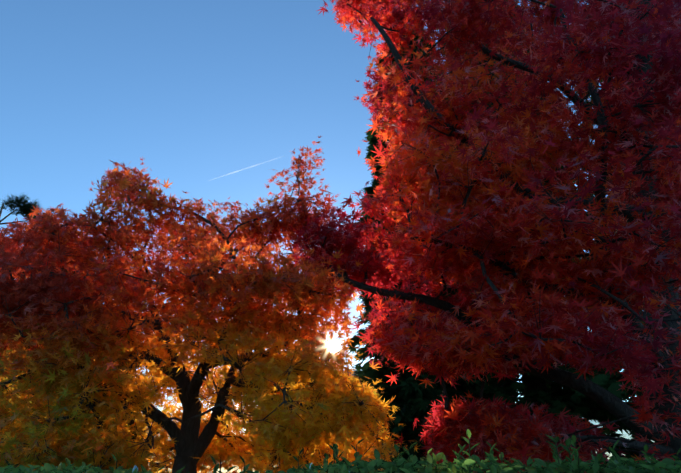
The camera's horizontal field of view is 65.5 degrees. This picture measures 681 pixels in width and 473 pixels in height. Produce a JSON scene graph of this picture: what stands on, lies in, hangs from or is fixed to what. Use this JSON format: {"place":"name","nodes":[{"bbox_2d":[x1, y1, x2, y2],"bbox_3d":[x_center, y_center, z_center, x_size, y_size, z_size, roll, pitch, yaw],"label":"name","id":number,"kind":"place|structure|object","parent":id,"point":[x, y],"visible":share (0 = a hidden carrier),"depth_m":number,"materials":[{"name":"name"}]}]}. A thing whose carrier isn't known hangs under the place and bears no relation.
{"place":"outdoors","nodes":[
{"label":"outdoors","id":0,"kind":"place"},
{"bbox_2d":[0,192,53,344],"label":"pine","id":1,"kind":"object","parent":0,"point":[24,209],"depth_m":9.74,"materials":[{"name":"green plant"}]},
{"bbox_2d":[6,317,145,462],"bbox_3d":[-4.705,3.461,9.236,3.526,4.852,3.785,0,-24,-1],"label":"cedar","id":2,"kind":"object","parent":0,"point":[93,360],"depth_m":9.50,"materials":[{"name":"green plant"}]},
{"bbox_2d":[0,136,418,472],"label":"maple","id":3,"kind":"object","parent":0,"point":[67,382],"depth_m":3.84,"materials":[{"name":"orange plant"}]},
{"bbox_2d":[0,0,679,434],"label":"sky","id":4,"kind":"structure","parent":0,"point":[202,91],"materials":[{"name":"blue"}]},
{"bbox_2d":[0,429,680,472],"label":"hedge","id":5,"kind":"object","parent":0,"point":[615,463],"visible":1,"depth_m":2.09,"materials":[{"name":"green plant"}]},
{"bbox_2d":[138,401,654,472],"bbox_3d":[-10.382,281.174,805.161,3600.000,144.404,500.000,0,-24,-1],"label":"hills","id":6,"kind":"structure","parent":0,"point":[593,422],"depth_m":598.14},
{"bbox_2d":[353,10,448,468],"bbox_3d":[3.115,-0.825,20.070,5.642,21.009,6.113,0,-24,-1],"label":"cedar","id":7,"kind":"object","parent":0,"point":[423,53],"depth_m":22.16,"materials":[{"name":"green plant"}]},
{"bbox_2d":[346,35,507,471],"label":"evergreen tree","id":8,"kind":"object","parent":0,"point":[404,393],"depth_m":10.83,"materials":[{"name":"green plant"}]},
{"bbox_2d":[289,0,680,472],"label":"maple","id":9,"kind":"object","parent":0,"point":[571,316],"depth_m":3.82,"materials":[{"name":"red plant"}]},
{"bbox_2d":[434,0,650,471],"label":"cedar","id":10,"kind":"object","parent":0,"point":[574,402],"depth_m":11.15,"materials":[{"name":"green plant"}]},
{"bbox_2d":[567,0,680,461],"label":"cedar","id":11,"kind":"object","parent":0,"point":[608,382],"depth_m":10.70,"materials":[{"name":"green plant"}]}
]}

